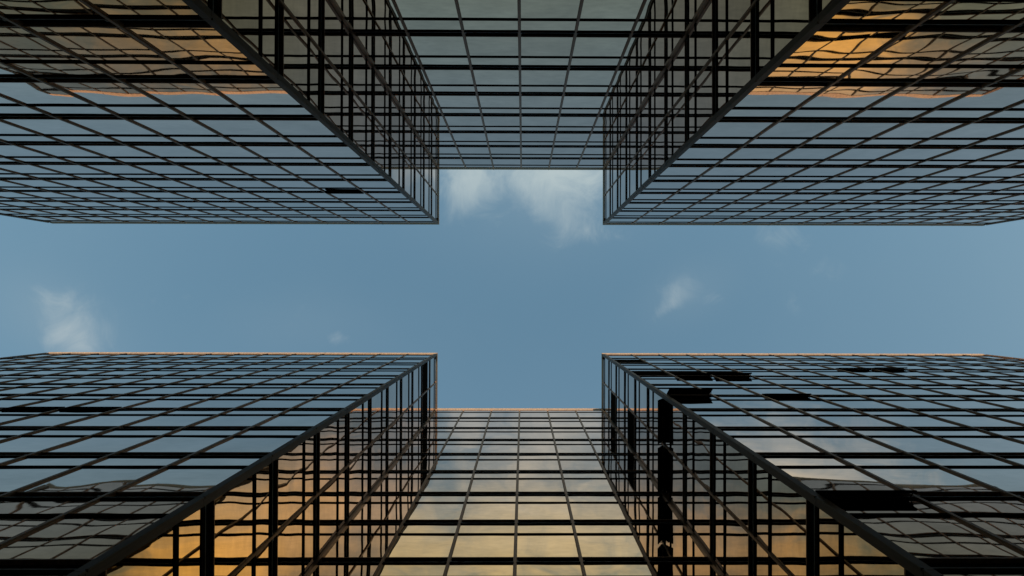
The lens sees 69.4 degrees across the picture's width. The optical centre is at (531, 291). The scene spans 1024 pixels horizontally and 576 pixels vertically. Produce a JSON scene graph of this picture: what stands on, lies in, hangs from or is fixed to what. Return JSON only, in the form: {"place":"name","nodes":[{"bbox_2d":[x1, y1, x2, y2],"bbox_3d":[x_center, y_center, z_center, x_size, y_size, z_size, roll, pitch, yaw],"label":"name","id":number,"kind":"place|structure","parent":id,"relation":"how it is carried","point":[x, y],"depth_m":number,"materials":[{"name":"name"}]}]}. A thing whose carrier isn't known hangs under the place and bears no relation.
{"place":"outdoors","nodes":[
{"label":"outdoors","id":0,"kind":"place"},
{"bbox_2d":[0,0,1023,225],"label":"office block","id":1,"kind":"structure","parent":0,"point":[802,112],"depth_m":23.05,"materials":[{"name":"black metal"}]},
{"bbox_2d":[0,0,1023,223],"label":"window","id":2,"kind":"structure","parent":1,"relation":"in","point":[202,51],"depth_m":24.10,"materials":[{"name":"blue glass"}]},
{"bbox_2d":[608,219,636,222],"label":"window","id":3,"kind":"structure","parent":1,"relation":"in","point":[612,220],"depth_m":45.00,"materials":[{"name":"blue glass"}]},
{"bbox_2d":[614,212,646,217],"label":"window","id":4,"kind":"structure","parent":1,"relation":"in","point":[621,214],"depth_m":41.84,"materials":[{"name":"blue glass"}]},
{"bbox_2d":[622,204,657,210],"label":"window","id":5,"kind":"structure","parent":1,"relation":"in","point":[631,207],"depth_m":38.68,"materials":[{"name":"blue glass"}]},
{"bbox_2d":[635,219,665,222],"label":"window","id":6,"kind":"structure","parent":1,"relation":"in","point":[640,220],"depth_m":45.25,"materials":[{"name":"blue glass"}]},
{"bbox_2d":[631,194,671,201],"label":"window","id":7,"kind":"structure","parent":1,"relation":"in","point":[641,197],"depth_m":34.91,"materials":[{"name":"blue glass"}]},
{"bbox_2d":[642,212,678,217],"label":"window","id":8,"kind":"structure","parent":1,"relation":"in","point":[651,214],"depth_m":41.82,"materials":[{"name":"blue glass"}]},
{"bbox_2d":[642,182,688,191],"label":"window","id":9,"kind":"structure","parent":1,"relation":"in","point":[654,186],"depth_m":31.54,"materials":[{"name":"blue glass"}]},
{"bbox_2d":[652,204,692,210],"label":"window","id":10,"kind":"structure","parent":1,"relation":"in","point":[663,207],"depth_m":38.65,"materials":[{"name":"blue glass"}]},
{"bbox_2d":[662,219,695,223],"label":"window","id":11,"kind":"structure","parent":1,"relation":"in","point":[671,221],"depth_m":45.53,"materials":[{"name":"blue glass"}]},
{"bbox_2d":[655,167,710,179],"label":"window","id":12,"kind":"structure","parent":1,"relation":"in","point":[671,173],"depth_m":28.29,"materials":[{"name":"blue glass"}]},
{"bbox_2d":[665,194,710,201],"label":"window","id":13,"kind":"structure","parent":1,"relation":"in","point":[677,197],"depth_m":34.90,"materials":[{"name":"blue glass"}]},
{"bbox_2d":[672,212,710,217],"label":"window","id":14,"kind":"structure","parent":1,"relation":"in","point":[683,214],"depth_m":41.80,"materials":[{"name":"blue glass"}]},
{"bbox_2d":[673,148,737,163],"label":"window","id":15,"kind":"structure","parent":1,"relation":"in","point":[692,155],"depth_m":24.77,"materials":[{"name":"blue glass"}]},
{"bbox_2d":[680,182,731,191],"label":"window","id":16,"kind":"structure","parent":1,"relation":"in","point":[695,186],"depth_m":31.52,"materials":[{"name":"blue glass"}]},
{"bbox_2d":[685,204,727,210],"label":"window","id":17,"kind":"structure","parent":1,"relation":"in","point":[698,207],"depth_m":38.64,"materials":[{"name":"blue glass"}]},
{"bbox_2d":[690,219,724,223],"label":"window","id":18,"kind":"structure","parent":1,"relation":"in","point":[700,221],"depth_m":45.48,"materials":[{"name":"blue glass"}]},
{"bbox_2d":[703,212,742,217],"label":"window","id":19,"kind":"structure","parent":1,"relation":"in","point":[716,214],"depth_m":41.79,"materials":[{"name":"blue glass"}]},
{"bbox_2d":[701,194,748,201],"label":"window","id":20,"kind":"structure","parent":1,"relation":"in","point":[716,197],"depth_m":34.88,"materials":[{"name":"blue glass"}]},
{"bbox_2d":[697,168,756,179],"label":"window","id":21,"kind":"structure","parent":1,"relation":"in","point":[715,173],"depth_m":28.28,"materials":[{"name":"blue glass"}]},
{"bbox_2d":[694,122,772,143],"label":"window","id":22,"kind":"structure","parent":1,"relation":"in","point":[721,132],"depth_m":21.50,"materials":[{"name":"blue glass"}]},
{"bbox_2d":[718,219,753,223],"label":"window","id":23,"kind":"structure","parent":1,"relation":"in","point":[730,221],"depth_m":45.47,"materials":[{"name":"blue glass"}]},
{"bbox_2d":[718,204,762,210],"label":"window","id":24,"kind":"structure","parent":1,"relation":"in","point":[733,207],"depth_m":38.61,"materials":[{"name":"blue glass"}]},
{"bbox_2d":[719,183,772,191],"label":"window","id":25,"kind":"structure","parent":1,"relation":"in","point":[736,187],"depth_m":31.78,"materials":[{"name":"blue glass"}]},
{"bbox_2d":[733,212,774,217],"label":"window","id":26,"kind":"structure","parent":1,"relation":"in","point":[748,214],"depth_m":41.78,"materials":[{"name":"blue glass"}]},
{"bbox_2d":[720,148,790,164],"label":"window","id":27,"kind":"structure","parent":1,"relation":"in","point":[745,156],"depth_m":24.92,"materials":[{"name":"blue glass"}]},
{"bbox_2d":[737,194,784,202],"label":"window","id":28,"kind":"structure","parent":1,"relation":"in","point":[755,198],"depth_m":35.20,"materials":[{"name":"blue glass"}]},
{"bbox_2d":[746,219,783,223],"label":"window","id":29,"kind":"structure","parent":1,"relation":"in","point":[759,221],"depth_m":45.45,"materials":[{"name":"blue glass"}]},
{"bbox_2d":[741,168,804,179],"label":"window","id":30,"kind":"structure","parent":1,"relation":"in","point":[763,173],"depth_m":28.26,"materials":[{"name":"blue glass"}]},
{"bbox_2d":[724,86,823,116],"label":"window","id":31,"kind":"structure","parent":1,"relation":"in","point":[764,101],"depth_m":18.03,"materials":[{"name":"blue glass"}]},
{"bbox_2d":[751,204,796,210],"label":"window","id":32,"kind":"structure","parent":1,"relation":"in","point":[768,207],"depth_m":38.60,"materials":[{"name":"blue glass"}]},
{"bbox_2d":[763,212,805,217],"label":"window","id":33,"kind":"structure","parent":1,"relation":"in","point":[780,214],"depth_m":41.98,"materials":[{"name":"blue glass"}]},
{"bbox_2d":[759,183,814,192],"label":"window","id":34,"kind":"structure","parent":1,"relation":"in","point":[779,187],"depth_m":31.76,"materials":[{"name":"blue glass"}]},
{"bbox_2d":[749,123,836,144],"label":"window","id":35,"kind":"structure","parent":1,"relation":"in","point":[781,133],"depth_m":21.48,"materials":[{"name":"blue glass"}]},
{"bbox_2d":[774,219,812,223],"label":"window","id":36,"kind":"structure","parent":1,"relation":"in","point":[789,221],"depth_m":45.42,"materials":[{"name":"blue glass"}]},
{"bbox_2d":[771,195,822,202],"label":"window","id":37,"kind":"structure","parent":1,"relation":"in","point":[791,198],"depth_m":35.19,"materials":[{"name":"blue glass"}]},
{"bbox_2d":[768,149,845,164],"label":"window","id":38,"kind":"structure","parent":1,"relation":"in","point":[798,156],"depth_m":24.92,"materials":[{"name":"blue glass"}]},
{"bbox_2d":[784,204,831,210],"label":"window","id":39,"kind":"structure","parent":1,"relation":"in","point":[803,207],"depth_m":38.57,"materials":[{"name":"blue glass"}]},
{"bbox_2d":[794,212,834,217],"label":"window","id":40,"kind":"structure","parent":1,"relation":"in","point":[812,214],"depth_m":42.20,"materials":[{"name":"blue glass"}]},
{"bbox_2d":[785,168,852,179],"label":"window","id":41,"kind":"structure","parent":1,"relation":"in","point":[811,173],"depth_m":28.25,"materials":[{"name":"blue glass"}]},
{"bbox_2d":[797,183,857,192],"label":"window","id":42,"kind":"structure","parent":1,"relation":"in","point":[821,187],"depth_m":31.75,"materials":[{"name":"blue glass"}]},
{"bbox_2d":[766,32,901,78],"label":"window","id":43,"kind":"structure","parent":1,"relation":"in","point":[826,55],"depth_m":14.58,"materials":[{"name":"gold glass"}]},
{"bbox_2d":[807,195,860,202],"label":"window","id":44,"kind":"structure","parent":1,"relation":"in","point":[829,198],"depth_m":35.16,"materials":[{"name":"blue glass"}]},
{"bbox_2d":[817,204,863,210],"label":"window","id":45,"kind":"structure","parent":1,"relation":"in","point":[838,207],"depth_m":38.56,"materials":[{"name":"blue glass"}]},
{"bbox_2d":[788,87,900,117],"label":"window","id":46,"kind":"structure","parent":1,"relation":"in","point":[835,102],"depth_m":18.03,"materials":[{"name":"blue glass"}]},
{"bbox_2d":[805,123,900,144],"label":"window","id":47,"kind":"structure","parent":1,"relation":"in","point":[845,133],"depth_m":21.47,"materials":[{"name":"blue glass"}]},
{"bbox_2d":[818,149,899,164],"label":"window","id":48,"kind":"structure","parent":1,"relation":"in","point":[853,156],"depth_m":24.90,"materials":[{"name":"blue glass"}]},
{"bbox_2d":[830,168,900,180],"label":"window","id":49,"kind":"structure","parent":1,"relation":"in","point":[863,174],"depth_m":28.24,"materials":[{"name":"blue glass"}]},
{"bbox_2d":[836,183,899,192],"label":"window","id":50,"kind":"structure","parent":1,"relation":"in","point":[864,187],"depth_m":31.74,"materials":[{"name":"blue glass"}]},
{"bbox_2d":[843,195,899,202],"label":"window","id":51,"kind":"structure","parent":1,"relation":"in","point":[868,198],"depth_m":35.15,"materials":[{"name":"blue glass"}]},
{"bbox_2d":[830,0,949,19],"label":"window","id":52,"kind":"structure","parent":1,"relation":"in","point":[855,9],"depth_m":12.33,"materials":[{"name":"gold glass"}]},
{"bbox_2d":[876,183,942,192],"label":"window","id":53,"kind":"structure","parent":1,"relation":"in","point":[907,187],"depth_m":31.72,"materials":[{"name":"blue glass"}]},
{"bbox_2d":[871,168,948,180],"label":"window","id":54,"kind":"structure","parent":1,"relation":"in","point":[907,174],"depth_m":28.44,"materials":[{"name":"blue glass"}]},
{"bbox_2d":[868,149,954,164],"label":"window","id":55,"kind":"structure","parent":1,"relation":"in","point":[908,156],"depth_m":24.90,"materials":[{"name":"blue glass"}]},
{"bbox_2d":[862,123,965,144],"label":"window","id":56,"kind":"structure","parent":1,"relation":"in","point":[909,133],"depth_m":21.47,"materials":[{"name":"blue glass"}]},
{"bbox_2d":[853,87,978,117],"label":"window","id":57,"kind":"structure","parent":1,"relation":"in","point":[911,102],"depth_m":18.02,"materials":[{"name":"blue glass"}]},
{"bbox_2d":[843,32,997,78],"bbox_3d":[7.616,-4.681,14.773,1.674,2.893,0.055,0,-91,-1],"label":"window","id":58,"kind":"structure","parent":1,"relation":"in","point":[916,54],"depth_m":14.58,"materials":[{"name":"gold glass"}]},
{"bbox_2d":[915,168,996,180],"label":"window","id":59,"kind":"structure","parent":1,"relation":"in","point":[956,173],"depth_m":28.43,"materials":[{"name":"blue glass"}]},
{"bbox_2d":[918,149,1009,164],"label":"window","id":60,"kind":"structure","parent":1,"relation":"in","point":[962,156],"depth_m":24.89,"materials":[{"name":"blue glass"}]},
{"bbox_2d":[919,124,1023,144],"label":"window","id":61,"kind":"structure","parent":1,"relation":"in","point":[972,133],"depth_m":21.58,"materials":[{"name":"blue glass"}]},
{"bbox_2d":[920,87,1023,117],"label":"window","id":62,"kind":"structure","parent":1,"relation":"in","point":[988,100],"depth_m":18.19,"materials":[{"name":"blue glass"}]},
{"bbox_2d":[924,33,1023,79],"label":"window","id":63,"kind":"structure","parent":1,"relation":"in","point":[1003,55],"depth_m":15.06,"materials":[{"name":"grey glass"}]},
{"bbox_2d":[928,0,1023,20],"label":"window","id":64,"kind":"structure","parent":1,"relation":"in","point":[966,10],"depth_m":12.41,"materials":[{"name":"grey glass"}]},
{"bbox_2d":[967,149,1023,164],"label":"window","id":65,"kind":"structure","parent":1,"relation":"in","point":[1015,156],"depth_m":25.40,"materials":[{"name":"blue glass"}]},
{"bbox_2d":[976,128,1023,144],"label":"window","id":66,"kind":"structure","parent":1,"relation":"in","point":[1016,137],"depth_m":22.14,"materials":[{"name":"blue glass"}]},
{"bbox_2d":[987,103,1023,117],"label":"window","id":67,"kind":"structure","parent":1,"relation":"in","point":[1017,111],"depth_m":19.16,"materials":[{"name":"blue glass"}]},
{"bbox_2d":[1003,70,1023,79],"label":"window","id":68,"kind":"structure","parent":1,"relation":"in","point":[1020,75],"depth_m":16.07,"materials":[{"name":"grey glass"}]},
{"bbox_2d":[0,352,1023,575],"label":"office block","id":69,"kind":"structure","parent":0,"point":[379,464],"depth_m":20.61,"materials":[{"name":"black metal"}]},
{"bbox_2d":[0,354,1023,575],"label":"window","id":70,"kind":"structure","parent":69,"relation":"in","point":[242,512],"depth_m":21.24,"materials":[{"name":"gold glass"}]},
{"bbox_2d":[607,355,635,357],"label":"window","id":71,"kind":"structure","parent":69,"relation":"in","point":[612,356],"depth_m":45.01,"materials":[{"name":"blue glass"}]},
{"bbox_2d":[621,364,655,367],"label":"window","id":72,"kind":"structure","parent":69,"relation":"in","point":[625,365],"depth_m":38.25,"materials":[{"name":"blue glass"}]},
{"bbox_2d":[635,355,664,357],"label":"window","id":73,"kind":"structure","parent":69,"relation":"in","point":[640,356],"depth_m":45.09,"materials":[{"name":"blue glass"}]},
{"bbox_2d":[643,359,677,362],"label":"window","id":74,"kind":"structure","parent":69,"relation":"in","point":[648,360],"depth_m":41.41,"materials":[{"name":"blue glass"}]},
{"bbox_2d":[641,377,686,383],"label":"window","id":75,"kind":"structure","parent":69,"relation":"in","point":[652,380],"depth_m":31.57,"materials":[{"name":"blue glass"}]},
{"bbox_2d":[653,364,689,367],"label":"window","id":76,"kind":"structure","parent":69,"relation":"in","point":[658,365],"depth_m":38.32,"materials":[{"name":"blue glass"}]},
{"bbox_2d":[655,386,696,393],"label":"window","id":77,"kind":"structure","parent":69,"relation":"in","point":[665,389],"depth_m":28.83,"materials":[{"name":"blue glass"}]},
{"bbox_2d":[663,355,693,357],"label":"window","id":78,"kind":"structure","parent":69,"relation":"in","point":[669,356],"depth_m":45.14,"materials":[{"name":"blue glass"}]},
{"bbox_2d":[673,359,708,362],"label":"window","id":79,"kind":"structure","parent":69,"relation":"in","point":[679,360],"depth_m":41.46,"materials":[{"name":"blue glass"}]},
{"bbox_2d":[672,397,734,407],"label":"window","id":80,"kind":"structure","parent":69,"relation":"in","point":[689,402],"depth_m":24.77,"materials":[{"name":"blue glass"}]},
{"bbox_2d":[679,377,729,383],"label":"window","id":81,"kind":"structure","parent":69,"relation":"in","point":[693,380],"depth_m":31.61,"materials":[{"name":"blue glass"}]},
{"bbox_2d":[686,364,726,368],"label":"window","id":82,"kind":"structure","parent":69,"relation":"in","point":[692,365],"depth_m":38.33,"materials":[{"name":"blue glass"}]},
{"bbox_2d":[691,355,722,357],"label":"window","id":83,"kind":"structure","parent":69,"relation":"in","point":[698,356],"depth_m":45.17,"materials":[{"name":"blue glass"}]},
{"bbox_2d":[704,359,740,362],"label":"window","id":84,"kind":"structure","parent":69,"relation":"in","point":[711,360],"depth_m":41.53,"materials":[{"name":"blue glass"}]},
{"bbox_2d":[697,386,754,393],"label":"window","id":85,"kind":"structure","parent":69,"relation":"in","point":[716,389],"depth_m":28.14,"materials":[{"name":"blue glass"}]},
{"bbox_2d":[693,411,769,425],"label":"window","id":86,"kind":"structure","parent":69,"relation":"in","point":[717,418],"depth_m":21.43,"materials":[{"name":"blue glass"}]},
{"bbox_2d":[720,355,751,357],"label":"window","id":87,"kind":"structure","parent":69,"relation":"in","point":[728,356],"depth_m":45.26,"materials":[{"name":"blue glass"}]},
{"bbox_2d":[719,364,761,368],"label":"window","id":88,"kind":"structure","parent":69,"relation":"in","point":[733,366],"depth_m":38.38,"materials":[{"name":"blue glass"}]},
{"bbox_2d":[719,377,771,383],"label":"window","id":89,"kind":"structure","parent":69,"relation":"in","point":[736,380],"depth_m":31.66,"materials":[{"name":"blue glass"}]},
{"bbox_2d":[734,359,771,362],"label":"window","id":90,"kind":"structure","parent":69,"relation":"in","point":[742,360],"depth_m":41.60,"materials":[{"name":"blue glass"}]},
{"bbox_2d":[719,397,788,407],"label":"window","id":91,"kind":"structure","parent":69,"relation":"in","point":[742,402],"depth_m":24.81,"materials":[{"name":"blue glass"}]},
{"bbox_2d":[737,370,782,374],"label":"window","id":92,"kind":"structure","parent":69,"relation":"in","point":[754,372],"depth_m":35.21,"materials":[{"name":"blue glass"}]},
{"bbox_2d":[748,355,780,357],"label":"window","id":93,"kind":"structure","parent":69,"relation":"in","point":[757,356],"depth_m":45.31,"materials":[{"name":"blue glass"}]},
{"bbox_2d":[741,386,798,393],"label":"window","id":94,"kind":"structure","parent":69,"relation":"in","point":[759,389],"depth_m":28.46,"materials":[{"name":"blue glass"}]},
{"bbox_2d":[722,430,820,451],"bbox_3d":[5.762,3.635,18.058,1.614,2.893,0.055,0,-91,-1],"label":"window","id":95,"kind":"structure","parent":69,"relation":"in","point":[756,440],"depth_m":17.95,"materials":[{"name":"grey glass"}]},
{"bbox_2d":[752,364,795,368],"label":"window","id":96,"kind":"structure","parent":69,"relation":"in","point":[768,366],"depth_m":38.44,"materials":[{"name":"blue glass"}]},
{"bbox_2d":[764,359,802,362],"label":"window","id":97,"kind":"structure","parent":69,"relation":"in","point":[773,360],"depth_m":41.66,"materials":[{"name":"blue glass"}]},
{"bbox_2d":[758,377,813,383],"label":"window","id":98,"kind":"structure","parent":69,"relation":"in","point":[779,380],"depth_m":31.69,"materials":[{"name":"blue glass"}]},
{"bbox_2d":[748,411,833,425],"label":"window","id":99,"kind":"structure","parent":69,"relation":"in","point":[778,418],"depth_m":21.46,"materials":[{"name":"blue glass"}]},
{"bbox_2d":[776,355,809,357],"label":"window","id":100,"kind":"structure","parent":69,"relation":"in","point":[786,356],"depth_m":45.37,"materials":[{"name":"blue glass"}]},
{"bbox_2d":[773,370,823,375],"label":"window","id":101,"kind":"structure","parent":69,"relation":"in","point":[789,372],"depth_m":35.23,"materials":[{"name":"blue glass"}]},
{"bbox_2d":[769,397,843,407],"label":"window","id":102,"kind":"structure","parent":69,"relation":"in","point":[797,402],"depth_m":24.84,"materials":[{"name":"blue glass"}]},
{"bbox_2d":[784,364,829,368],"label":"window","id":103,"kind":"structure","parent":69,"relation":"in","point":[803,366],"depth_m":38.49,"materials":[{"name":"blue glass"}]},
{"bbox_2d":[794,359,834,362],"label":"window","id":104,"kind":"structure","parent":69,"relation":"in","point":[804,360],"depth_m":41.71,"materials":[{"name":"blue glass"}]},
{"bbox_2d":[786,386,851,394],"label":"window","id":105,"kind":"structure","parent":69,"relation":"in","point":[822,390],"depth_m":28.19,"materials":[{"name":"blue glass"}]},
{"bbox_2d":[798,377,855,383],"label":"window","id":106,"kind":"structure","parent":69,"relation":"in","point":[821,380],"depth_m":31.74,"materials":[{"name":"blue glass"}]},
{"bbox_2d":[765,458,895,490],"bbox_3d":[5.805,3.601,14.658,1.614,2.893,0.055,0,-91,-1],"label":"window","id":107,"kind":"structure","parent":69,"relation":"in","point":[816,473],"depth_m":14.54,"materials":[{"name":"grey glass"}]},
{"bbox_2d":[809,370,861,375],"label":"window","id":108,"kind":"structure","parent":69,"relation":"in","point":[827,372],"depth_m":34.85,"materials":[{"name":"blue glass"}]},
{"bbox_2d":[817,364,859,367],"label":"window","id":109,"kind":"structure","parent":69,"relation":"in","point":[827,365],"depth_m":38.54,"materials":[{"name":"blue glass"}]},
{"bbox_2d":[786,430,897,451],"bbox_3d":[7.489,3.646,18.078,1.674,2.893,0.055,0,-91,-1],"label":"window","id":110,"kind":"structure","parent":69,"relation":"in","point":[828,440],"depth_m":17.98,"materials":[{"name":"grey glass"}]},
{"bbox_2d":[805,411,896,425],"bbox_3d":[9.203,3.690,21.498,1.674,2.893,0.055,0,-91,-1],"label":"window","id":111,"kind":"structure","parent":69,"relation":"in","point":[842,418],"depth_m":21.48,"materials":[{"name":"blue glass"}]},
{"bbox_2d":[819,397,897,407],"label":"window","id":112,"kind":"structure","parent":69,"relation":"in","point":[852,402],"depth_m":24.89,"materials":[{"name":"blue glass"}]},
{"bbox_2d":[830,386,899,394],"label":"window","id":113,"kind":"structure","parent":69,"relation":"in","point":[860,390],"depth_m":28.22,"materials":[{"name":"blue glass"}]},
{"bbox_2d":[837,377,897,383],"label":"window","id":114,"kind":"structure","parent":69,"relation":"in","point":[864,380],"depth_m":31.78,"materials":[{"name":"blue glass"}]},
{"bbox_2d":[844,370,899,375],"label":"window","id":115,"kind":"structure","parent":69,"relation":"in","point":[865,372],"depth_m":34.88,"materials":[{"name":"blue glass"}]},
{"bbox_2d":[876,377,939,383],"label":"window","id":116,"kind":"structure","parent":69,"relation":"in","point":[906,380],"depth_m":31.82,"materials":[{"name":"blue glass"}]},
{"bbox_2d":[869,397,951,407],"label":"window","id":117,"kind":"structure","parent":69,"relation":"in","point":[906,402],"depth_m":24.91,"materials":[{"name":"blue glass"}]},
{"bbox_2d":[874,386,946,394],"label":"window","id":118,"kind":"structure","parent":69,"relation":"in","point":[908,390],"depth_m":28.27,"materials":[{"name":"blue glass"}]},
{"bbox_2d":[862,411,960,425],"bbox_3d":[10.957,3.696,21.519,1.674,2.893,0.055,0,-91,-1],"label":"window","id":119,"kind":"structure","parent":69,"relation":"in","point":[906,418],"depth_m":21.51,"materials":[{"name":"blue glass"}]},
{"bbox_2d":[853,430,974,451],"bbox_3d":[9.241,3.647,18.099,1.674,2.893,0.054,0,-91,-1],"label":"window","id":120,"kind":"structure","parent":69,"relation":"in","point":[905,440],"depth_m":18.00,"materials":[{"name":"blue glass"}]},
{"bbox_2d":[842,458,994,490],"bbox_3d":[7.530,3.610,14.679,1.674,2.893,0.055,0,-91,-1],"label":"window","id":121,"kind":"structure","parent":69,"relation":"in","point":[906,473],"depth_m":14.49,"materials":[{"name":"grey glass"}]},
{"bbox_2d":[829,500,1023,556],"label":"window","id":122,"kind":"structure","parent":69,"relation":"in","point":[916,527],"depth_m":11.02,"materials":[{"name":"grey glass"}]},
{"bbox_2d":[918,386,993,394],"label":"window","id":123,"kind":"structure","parent":69,"relation":"in","point":[954,390],"depth_m":28.30,"materials":[{"name":"blue glass"}]},
{"bbox_2d":[918,397,1005,407],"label":"window","id":124,"kind":"structure","parent":69,"relation":"in","point":[959,402],"depth_m":24.95,"materials":[{"name":"blue glass"}]},
{"bbox_2d":[919,411,1023,426],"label":"window","id":125,"kind":"structure","parent":69,"relation":"in","point":[963,417],"depth_m":21.37,"materials":[{"name":"blue glass"}]},
{"bbox_2d":[920,430,1023,451],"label":"window","id":126,"kind":"structure","parent":69,"relation":"in","point":[979,440],"depth_m":18.15,"materials":[{"name":"blue glass"}]},
{"bbox_2d":[924,458,1023,490],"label":"window","id":127,"kind":"structure","parent":69,"relation":"in","point":[1006,476],"depth_m":14.93,"materials":[{"name":"blue glass"}]},
{"bbox_2d":[927,500,1023,547],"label":"window","id":128,"kind":"structure","parent":69,"relation":"in","point":[1003,518],"depth_m":11.77,"materials":[{"name":"grey glass"}]},
{"bbox_2d":[941,573,1023,575],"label":"window","id":129,"kind":"structure","parent":69,"relation":"in","point":[945,574],"depth_m":9.25,"materials":[{"name":"grey glass"}]},
{"bbox_2d":[968,397,1023,407],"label":"window","id":130,"kind":"structure","parent":69,"relation":"in","point":[1006,401],"depth_m":25.24,"materials":[{"name":"blue glass"}]},
{"bbox_2d":[975,411,1023,422],"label":"window","id":131,"kind":"structure","parent":69,"relation":"in","point":[1018,416],"depth_m":22.33,"materials":[{"name":"blue glass"}]},
{"bbox_2d":[986,430,1023,440],"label":"window","id":132,"kind":"structure","parent":69,"relation":"in","point":[1017,434],"depth_m":19.13,"materials":[{"name":"blue glass"}]},
{"bbox_2d":[1005,458,1023,464],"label":"window","id":133,"kind":"structure","parent":69,"relation":"in","point":[1019,460],"depth_m":15.93,"materials":[{"name":"blue glass"}]},
{"bbox_2d":[0,169,1023,407],"label":"sky","id":134,"kind":"structure","parent":0,"point":[519,290],"materials":[{"name":"blue"}]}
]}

